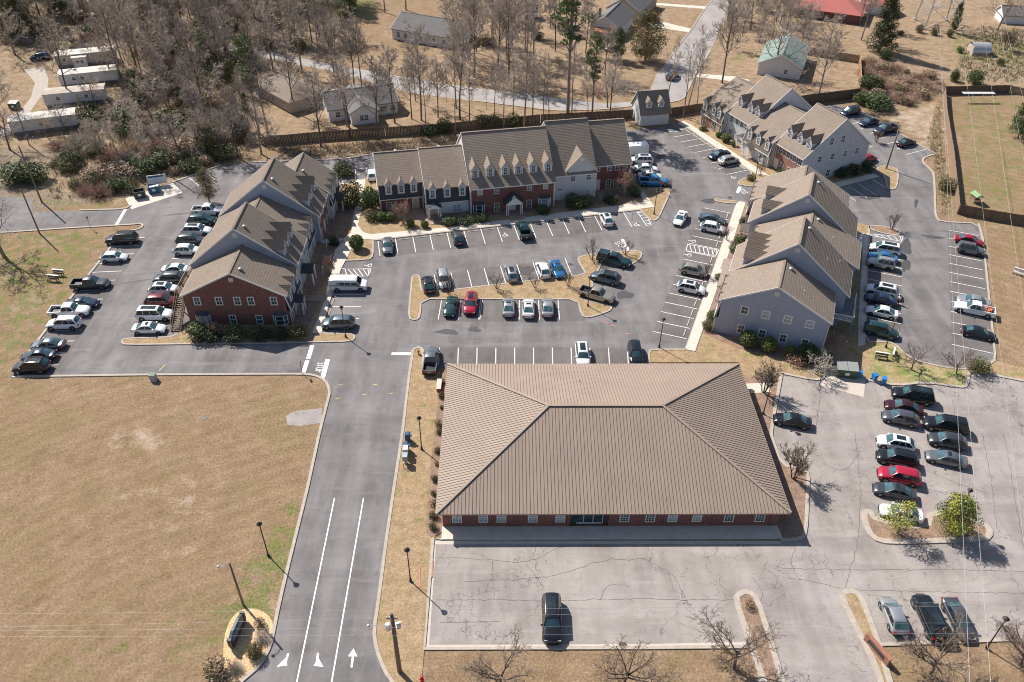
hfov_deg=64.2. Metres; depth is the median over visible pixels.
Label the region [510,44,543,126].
bare tree
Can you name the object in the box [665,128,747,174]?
parking bays
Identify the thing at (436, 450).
shrub
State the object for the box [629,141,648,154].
box trailer
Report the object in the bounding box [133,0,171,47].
bare tree
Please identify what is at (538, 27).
bare tree
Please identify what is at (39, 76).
gravel track
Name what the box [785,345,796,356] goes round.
shrub
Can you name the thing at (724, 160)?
parked crossover
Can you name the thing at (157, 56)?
bare tree
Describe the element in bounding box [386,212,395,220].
shrub
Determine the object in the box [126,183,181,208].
dumpster pad
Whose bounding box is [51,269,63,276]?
park bench
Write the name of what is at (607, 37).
bare tree
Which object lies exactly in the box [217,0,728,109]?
back street
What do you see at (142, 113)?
shrub
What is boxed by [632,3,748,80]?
driveway
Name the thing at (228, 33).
bare tree
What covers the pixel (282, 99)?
house
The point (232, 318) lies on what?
window
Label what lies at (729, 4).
bare tree
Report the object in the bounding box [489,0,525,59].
bare tree
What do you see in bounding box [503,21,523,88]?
bare sapling
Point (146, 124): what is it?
shrub
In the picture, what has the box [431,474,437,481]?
shrub
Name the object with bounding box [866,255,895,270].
parked suv
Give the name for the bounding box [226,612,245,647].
monument sign
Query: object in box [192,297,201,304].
window
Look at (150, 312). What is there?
parked suv
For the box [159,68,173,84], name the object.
vine snag
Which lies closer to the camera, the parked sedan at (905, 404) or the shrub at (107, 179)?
the parked sedan at (905, 404)
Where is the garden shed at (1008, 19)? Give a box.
[994,5,1023,24]
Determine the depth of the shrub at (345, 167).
160.37 m
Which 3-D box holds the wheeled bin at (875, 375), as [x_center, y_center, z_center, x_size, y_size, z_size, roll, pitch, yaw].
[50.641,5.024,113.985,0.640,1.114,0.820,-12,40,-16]
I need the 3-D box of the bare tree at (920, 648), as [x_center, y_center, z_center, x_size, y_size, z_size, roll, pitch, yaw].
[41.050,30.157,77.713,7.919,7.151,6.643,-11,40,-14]
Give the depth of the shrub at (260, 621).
83.19 m
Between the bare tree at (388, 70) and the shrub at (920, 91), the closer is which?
the bare tree at (388, 70)
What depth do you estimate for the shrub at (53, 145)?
169.73 m
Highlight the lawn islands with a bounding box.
[123,118,1023,681]
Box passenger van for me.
[328,275,367,291]
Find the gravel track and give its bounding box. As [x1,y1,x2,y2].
[0,67,47,138]
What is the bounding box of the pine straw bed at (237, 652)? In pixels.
[223,608,272,681]
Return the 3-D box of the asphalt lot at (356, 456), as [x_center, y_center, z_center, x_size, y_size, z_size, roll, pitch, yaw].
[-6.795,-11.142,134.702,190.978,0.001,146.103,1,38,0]
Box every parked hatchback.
[99,251,128,262]
[865,153,877,163]
[878,597,909,634]
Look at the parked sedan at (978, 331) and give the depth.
121.60 m
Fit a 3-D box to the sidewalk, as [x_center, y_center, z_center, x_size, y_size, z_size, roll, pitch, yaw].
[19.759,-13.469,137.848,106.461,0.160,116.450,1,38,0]
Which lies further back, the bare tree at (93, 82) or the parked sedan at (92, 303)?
the bare tree at (93, 82)
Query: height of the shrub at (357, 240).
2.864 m
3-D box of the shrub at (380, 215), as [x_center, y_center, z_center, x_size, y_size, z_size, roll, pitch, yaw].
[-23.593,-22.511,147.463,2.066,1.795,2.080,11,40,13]
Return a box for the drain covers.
[200,196,731,645]
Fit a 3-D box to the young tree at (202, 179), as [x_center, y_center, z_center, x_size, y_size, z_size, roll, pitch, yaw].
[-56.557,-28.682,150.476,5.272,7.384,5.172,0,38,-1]
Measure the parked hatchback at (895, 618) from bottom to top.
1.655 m
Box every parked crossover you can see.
[147,281,179,295]
[171,243,197,255]
[421,276,435,293]
[535,262,550,278]
[598,212,613,226]
[676,279,705,295]
[679,262,707,278]
[699,220,725,234]
[717,154,739,166]
[875,433,915,450]
[881,408,919,428]
[927,431,968,451]
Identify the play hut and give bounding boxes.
[969,190,983,203]
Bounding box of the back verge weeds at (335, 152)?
[266,135,457,157]
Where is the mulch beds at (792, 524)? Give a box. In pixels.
[186,190,985,681]
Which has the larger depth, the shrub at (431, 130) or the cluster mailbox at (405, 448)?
the shrub at (431, 130)
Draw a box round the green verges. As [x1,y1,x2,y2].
[869,344,966,385]
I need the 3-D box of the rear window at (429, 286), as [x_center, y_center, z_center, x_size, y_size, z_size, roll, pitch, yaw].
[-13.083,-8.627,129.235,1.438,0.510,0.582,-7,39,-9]
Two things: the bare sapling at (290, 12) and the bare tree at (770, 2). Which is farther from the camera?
the bare tree at (770, 2)
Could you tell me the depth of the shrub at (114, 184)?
154.77 m
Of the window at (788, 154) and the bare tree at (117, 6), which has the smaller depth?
the window at (788, 154)
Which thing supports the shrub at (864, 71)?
on the ground at (156, 502)
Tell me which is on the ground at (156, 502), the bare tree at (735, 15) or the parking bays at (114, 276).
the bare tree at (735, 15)
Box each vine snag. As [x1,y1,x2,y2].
[17,0,30,15]
[126,77,146,103]
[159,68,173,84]
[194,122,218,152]
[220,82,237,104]
[221,59,236,83]
[232,112,249,139]
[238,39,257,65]
[241,93,249,112]
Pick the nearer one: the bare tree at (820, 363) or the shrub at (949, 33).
the bare tree at (820, 363)
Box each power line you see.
[16,604,1004,613]
[18,604,1019,626]
[40,633,935,636]
[46,622,1001,630]
[937,28,990,681]
[939,10,969,681]
[957,5,1023,540]
[979,5,1023,305]
[994,1,1023,157]
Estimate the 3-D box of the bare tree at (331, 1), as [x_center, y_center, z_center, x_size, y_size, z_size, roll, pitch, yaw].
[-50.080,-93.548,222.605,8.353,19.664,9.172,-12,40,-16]
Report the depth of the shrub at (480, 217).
147.18 m
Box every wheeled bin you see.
[857,369,862,377]
[870,372,878,380]
[880,376,886,384]
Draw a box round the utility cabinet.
[148,372,158,381]
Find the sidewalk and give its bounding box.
[312,121,878,539]
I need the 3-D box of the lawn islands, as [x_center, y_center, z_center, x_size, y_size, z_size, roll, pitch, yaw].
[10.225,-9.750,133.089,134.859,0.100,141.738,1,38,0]
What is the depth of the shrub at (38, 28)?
225.44 m
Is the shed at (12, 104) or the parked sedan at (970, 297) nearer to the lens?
the parked sedan at (970, 297)
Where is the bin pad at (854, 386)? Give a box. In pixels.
[820,373,864,396]
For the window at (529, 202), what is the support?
in the terrace at (511, 171)
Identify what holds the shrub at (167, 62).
on the ground at (156, 502)
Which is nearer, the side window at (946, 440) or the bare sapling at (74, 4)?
the side window at (946, 440)
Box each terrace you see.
[169,152,344,331]
[372,117,631,219]
[700,74,871,176]
[712,165,863,353]
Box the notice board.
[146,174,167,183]
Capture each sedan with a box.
[19,348,57,360]
[29,337,66,350]
[66,296,99,308]
[130,321,166,334]
[160,263,189,273]
[381,237,393,254]
[443,296,457,317]
[501,298,515,316]
[522,299,535,317]
[540,298,554,316]
[549,259,565,278]
[634,163,658,172]
[638,170,662,177]
[672,210,687,226]
[698,213,725,225]
[707,149,730,160]
[773,411,811,430]
[858,117,879,127]
[864,292,897,307]
[864,304,898,320]
[867,251,897,262]
[872,480,916,502]
[873,123,898,133]
[878,502,924,524]
[884,398,923,415]
[895,137,916,147]
[924,448,968,469]
[940,597,975,641]
[954,234,983,246]
[955,294,990,305]
[960,325,995,341]
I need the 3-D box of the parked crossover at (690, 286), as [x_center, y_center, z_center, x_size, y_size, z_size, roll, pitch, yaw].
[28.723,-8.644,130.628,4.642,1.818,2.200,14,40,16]
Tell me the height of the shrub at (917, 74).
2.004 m
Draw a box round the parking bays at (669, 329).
[653,207,731,339]
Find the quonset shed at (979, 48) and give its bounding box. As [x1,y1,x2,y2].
[966,42,991,55]
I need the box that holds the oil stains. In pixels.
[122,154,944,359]
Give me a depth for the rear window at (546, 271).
132.80 m
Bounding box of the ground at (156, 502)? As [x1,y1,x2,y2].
[0,0,1023,681]
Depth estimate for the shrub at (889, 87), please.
198.35 m
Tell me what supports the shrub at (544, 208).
on the lawn islands
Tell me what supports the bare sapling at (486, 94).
on the ground at (156, 502)
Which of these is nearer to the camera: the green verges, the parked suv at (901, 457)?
the parked suv at (901, 457)
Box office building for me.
[435,363,791,526]
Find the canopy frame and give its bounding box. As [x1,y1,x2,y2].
[962,92,995,101]
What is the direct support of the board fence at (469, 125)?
on the ground at (156, 502)
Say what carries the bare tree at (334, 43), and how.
on the ground at (156, 502)
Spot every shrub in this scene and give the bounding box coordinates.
[0,29,20,38]
[0,161,28,185]
[6,35,32,46]
[14,161,50,184]
[26,16,45,26]
[26,22,48,35]
[44,139,65,151]
[46,160,57,167]
[54,147,83,166]
[55,157,79,173]
[61,0,88,12]
[63,6,89,19]
[65,137,86,149]
[67,178,83,189]
[73,184,91,195]
[74,101,94,109]
[76,33,96,41]
[76,105,90,118]
[78,108,105,122]
[80,24,100,33]
[80,166,105,185]
[82,144,101,155]
[82,180,113,203]
[92,171,115,184]
[94,101,117,114]
[96,145,127,165]
[100,158,135,178]
[104,105,133,122]
[105,120,118,128]
[105,177,125,193]
[107,98,140,112]
[113,149,142,163]
[114,120,133,137]
[116,176,135,188]
[117,76,134,85]
[118,144,145,153]
[120,67,136,76]
[123,110,147,118]
[124,183,137,193]
[126,157,142,168]
[128,70,139,78]
[130,157,157,177]
[131,120,160,135]
[133,116,153,128]
[139,96,151,104]
[141,76,157,90]
[145,135,169,148]
[147,150,173,168]
[148,145,166,154]
[149,98,164,105]
[150,124,168,137]
[152,105,185,125]
[157,89,180,98]
[159,54,188,69]
[159,103,172,110]
[160,39,186,55]
[163,129,193,147]
[164,136,191,151]
[164,155,181,166]
[168,83,186,95]
[168,165,180,173]
[169,135,196,151]
[170,108,194,125]
[172,96,188,108]
[172,146,197,162]
[175,118,191,130]
[175,157,200,173]
[180,140,210,159]
[185,321,209,343]
[197,154,212,166]
[198,70,217,85]
[202,149,217,158]
[202,653,230,681]
[203,324,221,343]
[205,93,220,105]
[209,142,238,160]
[211,133,236,144]
[214,99,227,109]
[221,16,243,30]
[222,54,244,67]
[222,128,245,141]
[223,109,251,121]
[223,323,247,344]
[225,659,244,677]
[229,100,250,111]
[243,641,262,660]
[246,324,272,341]
[249,628,272,645]
[253,617,265,628]
[259,38,273,47]
[265,18,280,26]
[268,324,290,340]
[286,38,307,51]
[286,322,309,340]
[328,234,338,245]
[329,0,345,7]
[333,160,354,177]
[336,8,351,21]
[337,180,363,208]
[348,234,363,249]
[357,186,378,208]
[363,208,376,221]
[376,211,386,220]
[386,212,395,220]
[406,219,414,226]
[420,220,428,227]
[421,124,437,135]
[428,510,436,518]
[428,521,436,529]
[429,497,435,506]
[430,489,436,495]
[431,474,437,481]
[434,419,441,426]
[434,446,439,452]
[435,428,441,434]
[437,117,451,132]
[437,392,444,398]
[440,214,455,225]
[456,215,473,226]
[472,212,488,222]
[474,114,491,127]
[477,34,492,45]
[488,114,501,126]
[505,112,522,126]
[535,31,544,39]
[535,204,551,215]
[564,193,583,209]
[576,83,614,97]
[576,194,595,207]
[602,194,619,204]
[607,79,648,96]
[627,185,642,197]
[699,125,707,130]
[701,319,714,330]
[705,309,714,321]
[721,133,730,141]
[728,243,738,252]
[734,233,746,243]
[739,216,745,222]
[739,330,757,347]
[743,599,755,609]
[746,174,755,180]
[761,336,777,352]
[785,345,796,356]
[785,352,806,366]
[797,343,821,362]
[834,166,850,177]
[846,163,863,175]
[852,91,871,105]
[853,67,875,75]
[857,72,886,90]
[858,71,883,77]
[861,57,882,64]
[861,159,876,172]
[863,90,894,111]
[869,62,883,68]
[870,87,886,95]
[871,66,894,75]
[873,62,889,70]
[878,48,892,59]
[883,63,895,72]
[885,83,898,91]
[889,94,900,103]
[891,79,903,85]
[893,92,920,105]
[894,64,907,70]
[894,82,909,91]
[899,89,917,97]
[900,95,914,104]
[901,68,909,73]
[901,77,913,84]
[912,72,925,79]
[912,87,930,98]
[915,23,924,31]
[918,77,931,82]
[919,80,929,85]
[921,69,936,79]
[922,82,943,94]
[929,25,939,35]
[938,175,959,191]
[946,29,954,36]
[949,69,960,81]
[956,46,964,52]
[965,69,985,84]
[966,356,992,374]
[996,58,1005,64]
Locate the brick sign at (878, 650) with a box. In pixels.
[863,632,892,665]
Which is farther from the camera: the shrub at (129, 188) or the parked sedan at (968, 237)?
the shrub at (129, 188)
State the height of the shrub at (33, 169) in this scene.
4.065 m
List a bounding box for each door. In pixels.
[42,119,50,127]
[74,93,80,101]
[86,54,91,62]
[412,198,419,207]
[430,209,435,214]
[509,205,515,209]
[557,190,562,199]
[572,515,605,523]
[595,180,599,189]
[643,115,653,125]
[655,114,665,124]
[715,124,719,132]
[773,157,778,168]
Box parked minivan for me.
[869,241,901,255]
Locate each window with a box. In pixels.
[150,287,166,289]
[174,248,189,250]
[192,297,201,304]
[195,311,211,325]
[214,297,222,304]
[229,315,237,323]
[233,297,241,304]
[246,297,254,304]
[255,315,263,323]
[269,297,277,304]
[272,311,288,325]
[291,307,294,320]
[335,112,340,117]
[386,202,391,209]
[425,284,433,288]
[452,204,456,211]
[452,515,461,522]
[456,204,460,211]
[473,201,484,213]
[477,190,482,195]
[478,515,487,522]
[494,203,498,211]
[497,515,505,522]
[526,200,531,207]
[528,515,537,521]
[538,194,550,206]
[542,269,549,273]
[555,515,564,521]
[570,176,575,181]
[605,179,610,188]
[605,218,612,222]
[619,515,629,521]
[645,515,655,521]
[667,515,677,521]
[680,284,695,289]
[682,266,698,271]
[691,515,702,521]
[702,224,717,228]
[723,515,734,521]
[736,324,744,332]
[740,305,749,314]
[754,515,765,521]
[758,153,765,164]
[758,329,766,337]
[761,310,770,319]
[778,333,787,342]
[782,315,792,323]
[786,151,790,159]
[800,338,808,347]
[804,319,814,328]
[829,137,834,145]
[840,135,845,142]
[890,441,912,447]
[895,416,916,422]
[943,439,964,445]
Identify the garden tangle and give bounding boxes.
[953,25,1023,81]
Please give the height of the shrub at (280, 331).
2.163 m
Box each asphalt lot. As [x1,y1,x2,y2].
[0,104,993,681]
[429,373,1023,681]
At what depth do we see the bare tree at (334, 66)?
171.92 m
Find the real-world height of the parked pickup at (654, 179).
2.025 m
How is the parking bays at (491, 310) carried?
on the asphalt lot at (356, 456)
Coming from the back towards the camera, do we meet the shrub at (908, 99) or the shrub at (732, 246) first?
the shrub at (908, 99)
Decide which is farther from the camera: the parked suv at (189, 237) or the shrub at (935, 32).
the shrub at (935, 32)
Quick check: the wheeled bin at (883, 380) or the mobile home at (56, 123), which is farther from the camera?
the mobile home at (56, 123)
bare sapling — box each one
[16,0,38,40]
[61,0,81,38]
[99,114,118,156]
[104,94,124,142]
[105,47,122,91]
[115,0,137,55]
[121,95,144,144]
[125,112,149,163]
[130,66,146,101]
[143,0,173,76]
[150,17,181,83]
[253,0,264,40]
[258,0,275,59]
[282,0,301,46]
[304,0,324,43]
[401,31,424,100]
[412,65,432,123]
[436,273,455,293]
[455,49,478,120]
[457,0,473,60]
[482,82,489,109]
[485,0,497,45]
[487,46,502,113]
[488,272,503,288]
[491,48,515,127]
[502,0,522,54]
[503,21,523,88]
[503,51,524,113]
[517,0,539,71]
[525,10,539,63]
[528,273,540,287]
[533,54,553,121]
[540,52,556,113]
[557,41,585,112]
[562,270,573,285]
[580,55,596,111]
[583,237,598,259]
[618,237,634,253]
[661,34,681,89]
[679,39,702,117]
[685,23,715,104]
[692,40,711,103]
[701,262,712,277]
[719,224,731,238]
[756,161,765,175]
[887,210,901,229]
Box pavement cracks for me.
[438,400,1023,622]
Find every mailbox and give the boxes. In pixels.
[402,452,407,463]
[403,441,409,451]
[403,445,407,451]
[405,431,411,440]
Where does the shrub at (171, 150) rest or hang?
on the ground at (156, 502)
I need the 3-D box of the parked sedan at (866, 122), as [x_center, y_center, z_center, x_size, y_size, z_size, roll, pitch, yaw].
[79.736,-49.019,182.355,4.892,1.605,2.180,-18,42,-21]
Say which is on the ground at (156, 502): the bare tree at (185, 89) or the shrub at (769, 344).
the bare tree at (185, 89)
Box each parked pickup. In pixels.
[47,302,90,317]
[69,275,110,290]
[190,203,222,215]
[422,346,439,374]
[515,221,531,239]
[578,284,615,304]
[596,248,631,268]
[638,174,668,186]
[953,300,995,319]
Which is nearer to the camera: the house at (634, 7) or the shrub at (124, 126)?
the shrub at (124, 126)
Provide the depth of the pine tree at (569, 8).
171.42 m
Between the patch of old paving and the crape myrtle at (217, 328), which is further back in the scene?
the crape myrtle at (217, 328)
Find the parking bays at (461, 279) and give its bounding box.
[420,260,553,290]
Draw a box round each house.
[255,73,325,113]
[321,83,398,125]
[390,11,473,48]
[590,2,633,41]
[605,0,656,22]
[757,34,809,79]
[794,0,866,24]
[860,0,886,14]
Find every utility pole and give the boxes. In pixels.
[15,108,29,144]
[18,146,42,201]
[22,192,40,233]
[162,137,173,178]
[367,613,401,673]
[454,101,457,135]
[886,125,900,168]
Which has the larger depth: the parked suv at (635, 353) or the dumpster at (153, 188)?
the dumpster at (153, 188)
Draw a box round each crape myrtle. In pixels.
[207,321,221,332]
[322,255,336,273]
[389,199,409,222]
[612,169,633,195]
[752,357,787,393]
[779,441,817,479]
[826,330,846,355]
[873,130,883,142]
[1001,29,1019,49]
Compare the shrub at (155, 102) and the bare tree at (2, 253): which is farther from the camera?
the shrub at (155, 102)
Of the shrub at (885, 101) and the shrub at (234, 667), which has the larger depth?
the shrub at (885, 101)
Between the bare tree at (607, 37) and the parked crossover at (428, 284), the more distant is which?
the bare tree at (607, 37)
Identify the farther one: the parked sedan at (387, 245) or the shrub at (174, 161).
the shrub at (174, 161)
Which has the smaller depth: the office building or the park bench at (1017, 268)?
the office building
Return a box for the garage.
[630,89,671,125]
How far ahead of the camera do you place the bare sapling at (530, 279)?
130.54 m
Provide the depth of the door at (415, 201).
150.78 m
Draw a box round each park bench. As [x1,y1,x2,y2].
[47,274,58,281]
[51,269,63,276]
[875,351,889,360]
[892,347,897,359]
[1012,267,1023,276]
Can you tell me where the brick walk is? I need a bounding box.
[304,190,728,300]
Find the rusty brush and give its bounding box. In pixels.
[850,54,944,107]
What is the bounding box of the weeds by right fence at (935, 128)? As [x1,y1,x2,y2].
[926,101,952,213]
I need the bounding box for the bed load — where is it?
[983,306,991,312]
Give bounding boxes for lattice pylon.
[913,0,964,30]
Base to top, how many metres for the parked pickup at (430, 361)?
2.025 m
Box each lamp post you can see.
[217,562,244,606]
[256,522,269,555]
[339,306,346,337]
[404,547,411,581]
[417,416,422,449]
[587,276,591,305]
[658,318,665,347]
[762,383,772,414]
[885,317,897,347]
[985,616,1009,648]
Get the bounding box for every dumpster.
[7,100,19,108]
[132,187,145,198]
[147,183,160,193]
[834,360,859,378]
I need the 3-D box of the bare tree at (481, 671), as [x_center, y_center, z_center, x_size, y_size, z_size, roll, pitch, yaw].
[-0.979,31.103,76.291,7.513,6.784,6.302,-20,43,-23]
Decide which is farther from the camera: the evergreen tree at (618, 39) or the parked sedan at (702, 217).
the evergreen tree at (618, 39)
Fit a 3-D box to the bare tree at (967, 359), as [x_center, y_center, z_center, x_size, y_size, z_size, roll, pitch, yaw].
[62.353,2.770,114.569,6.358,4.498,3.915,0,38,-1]
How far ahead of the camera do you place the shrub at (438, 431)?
105.14 m
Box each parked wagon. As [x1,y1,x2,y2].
[366,168,375,180]
[451,229,463,244]
[503,265,518,281]
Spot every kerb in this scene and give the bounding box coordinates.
[1,0,1023,681]
[426,541,779,646]
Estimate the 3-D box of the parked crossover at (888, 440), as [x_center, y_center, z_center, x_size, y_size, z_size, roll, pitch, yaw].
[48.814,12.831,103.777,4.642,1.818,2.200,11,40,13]
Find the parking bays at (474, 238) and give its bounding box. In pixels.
[376,215,604,257]
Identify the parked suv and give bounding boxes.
[11,356,51,374]
[29,51,50,60]
[45,314,82,330]
[104,230,138,245]
[135,305,173,321]
[143,293,178,307]
[152,270,184,284]
[175,232,204,245]
[181,223,211,235]
[186,213,216,225]
[321,314,354,329]
[436,267,450,289]
[463,291,477,314]
[541,592,563,644]
[575,341,590,363]
[590,269,621,286]
[627,339,644,363]
[631,154,653,164]
[666,70,678,80]
[840,105,860,117]
[863,320,898,340]
[865,282,898,297]
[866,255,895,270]
[875,447,919,468]
[876,464,922,487]
[891,385,935,406]
[910,593,949,641]
[922,414,969,435]
[956,240,984,256]
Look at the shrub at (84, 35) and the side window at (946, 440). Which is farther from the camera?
the shrub at (84, 35)
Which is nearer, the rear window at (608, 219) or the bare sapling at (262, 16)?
the rear window at (608, 219)
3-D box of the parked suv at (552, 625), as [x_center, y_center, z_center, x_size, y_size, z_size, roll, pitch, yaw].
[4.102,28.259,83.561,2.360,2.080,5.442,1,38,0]
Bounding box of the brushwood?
[49,72,249,198]
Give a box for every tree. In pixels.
[0,0,34,34]
[0,6,28,54]
[0,69,22,106]
[0,105,31,149]
[0,196,22,256]
[29,111,53,137]
[31,7,79,88]
[34,0,59,34]
[42,0,67,13]
[43,102,78,130]
[56,130,96,164]
[72,72,101,104]
[76,105,114,151]
[78,23,108,52]
[79,117,107,163]
[84,0,125,79]
[90,42,125,73]
[91,1,126,70]
[98,0,139,66]
[107,0,129,42]
[113,3,159,76]
[116,68,168,120]
[120,0,149,39]
[126,119,167,149]
[127,0,168,37]
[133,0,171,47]
[133,16,164,75]
[139,35,163,83]
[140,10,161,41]
[144,0,179,40]
[145,109,195,150]
[147,4,178,50]
[147,60,173,108]
[154,0,186,56]
[154,78,173,120]
[167,0,183,28]
[167,61,196,87]
[168,53,200,99]
[170,16,212,109]
[171,78,212,128]
[175,71,203,125]
[176,54,224,107]
[178,0,206,35]
[186,107,208,145]
[187,0,215,46]
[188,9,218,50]
[191,167,219,202]
[193,100,243,147]
[194,0,211,45]
[194,31,221,71]
[197,0,228,84]
[205,0,237,53]
[208,5,235,64]
[211,0,232,32]
[213,102,237,135]
[216,83,247,157]
[221,85,239,110]
[229,0,251,34]
[229,33,260,133]
[231,65,247,110]
[232,0,255,40]
[233,39,280,133]
[234,96,279,154]
[235,1,253,43]
[247,0,284,70]
[268,0,286,33]
[268,0,309,72]
[270,32,303,99]
[271,0,296,41]
[291,62,331,146]
[292,0,317,42]
[301,0,318,36]
[309,7,345,83]
[312,0,336,24]
[322,11,346,80]
[322,50,358,126]
[323,0,337,33]
[326,61,363,138]
[334,9,366,84]
[338,0,358,9]
[344,20,372,85]
[352,53,393,139]
[372,41,406,122]
[397,19,449,120]
[397,62,418,118]
[425,54,448,117]
[434,35,465,108]
[435,27,480,119]
[437,0,469,46]
[443,20,461,64]
[444,0,476,59]
[452,0,492,72]
[454,624,539,681]
[455,0,489,51]
[479,0,499,36]
[483,0,513,75]
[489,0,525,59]
[491,0,532,78]
[510,0,538,50]
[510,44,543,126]
[518,57,543,114]
[524,0,551,53]
[544,0,562,50]
[550,0,594,118]
[574,0,601,53]
[584,31,605,119]
[585,70,630,107]
[590,633,688,681]
[601,23,616,74]
[601,51,626,115]
[609,26,626,58]
[625,8,669,60]
[685,603,786,671]
[707,0,748,82]
[712,0,745,18]
[719,0,740,19]
[724,2,742,47]
[740,0,754,35]
[740,0,767,29]
[753,15,815,60]
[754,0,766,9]
[756,0,773,28]
[756,3,772,42]
[762,0,809,23]
[764,3,785,35]
[769,0,788,20]
[775,0,801,26]
[782,1,796,29]
[784,0,826,34]
[794,12,850,92]
[798,19,831,46]
[799,3,817,38]
[804,346,838,379]
[856,0,881,39]
[858,0,880,24]
[863,0,903,53]
[878,499,922,533]
[892,342,934,369]
[894,609,988,681]
[931,491,984,538]
[935,346,978,373]
[950,2,964,30]
[980,0,1023,28]
[990,617,1023,669]
[1008,102,1023,137]
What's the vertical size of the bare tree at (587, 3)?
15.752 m
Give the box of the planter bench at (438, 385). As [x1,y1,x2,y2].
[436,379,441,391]
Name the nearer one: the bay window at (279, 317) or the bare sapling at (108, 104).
the bay window at (279, 317)
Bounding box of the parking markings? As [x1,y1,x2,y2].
[12,122,989,681]
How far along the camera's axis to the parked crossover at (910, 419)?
106.79 m
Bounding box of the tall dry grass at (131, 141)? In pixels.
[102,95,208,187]
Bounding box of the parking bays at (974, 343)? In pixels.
[948,229,993,354]
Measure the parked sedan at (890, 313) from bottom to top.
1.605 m
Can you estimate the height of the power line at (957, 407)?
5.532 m
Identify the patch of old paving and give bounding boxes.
[286,408,321,425]
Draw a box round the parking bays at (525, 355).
[437,348,628,366]
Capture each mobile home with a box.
[7,107,78,135]
[41,83,107,107]
[53,45,116,67]
[57,64,119,86]
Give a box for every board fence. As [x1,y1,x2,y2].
[260,127,384,145]
[385,114,539,135]
[541,109,632,122]
[669,103,702,115]
[801,88,861,103]
[808,47,859,62]
[858,51,861,85]
[943,85,1011,93]
[943,87,960,213]
[957,204,1023,225]
[1009,85,1023,95]
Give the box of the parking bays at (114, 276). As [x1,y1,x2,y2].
[11,236,147,377]
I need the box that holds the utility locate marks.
[418,321,998,586]
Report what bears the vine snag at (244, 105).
on the ground at (156, 502)
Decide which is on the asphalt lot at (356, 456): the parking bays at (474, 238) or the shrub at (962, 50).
the parking bays at (474, 238)
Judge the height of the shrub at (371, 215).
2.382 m
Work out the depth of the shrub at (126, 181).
157.05 m
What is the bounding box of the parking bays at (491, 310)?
[432,300,585,321]
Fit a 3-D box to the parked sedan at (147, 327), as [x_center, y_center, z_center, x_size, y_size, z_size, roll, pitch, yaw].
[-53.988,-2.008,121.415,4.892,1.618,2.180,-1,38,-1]
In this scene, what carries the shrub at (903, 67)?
on the ground at (156, 502)
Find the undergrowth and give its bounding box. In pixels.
[0,0,346,186]
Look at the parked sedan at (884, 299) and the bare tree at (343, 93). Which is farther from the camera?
the bare tree at (343, 93)
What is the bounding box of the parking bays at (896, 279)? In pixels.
[867,259,902,334]
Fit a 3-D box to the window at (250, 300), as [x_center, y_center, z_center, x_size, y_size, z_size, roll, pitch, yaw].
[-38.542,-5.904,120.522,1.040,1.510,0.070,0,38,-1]
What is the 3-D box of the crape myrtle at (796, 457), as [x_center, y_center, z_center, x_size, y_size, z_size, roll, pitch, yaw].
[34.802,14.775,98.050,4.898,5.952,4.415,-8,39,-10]

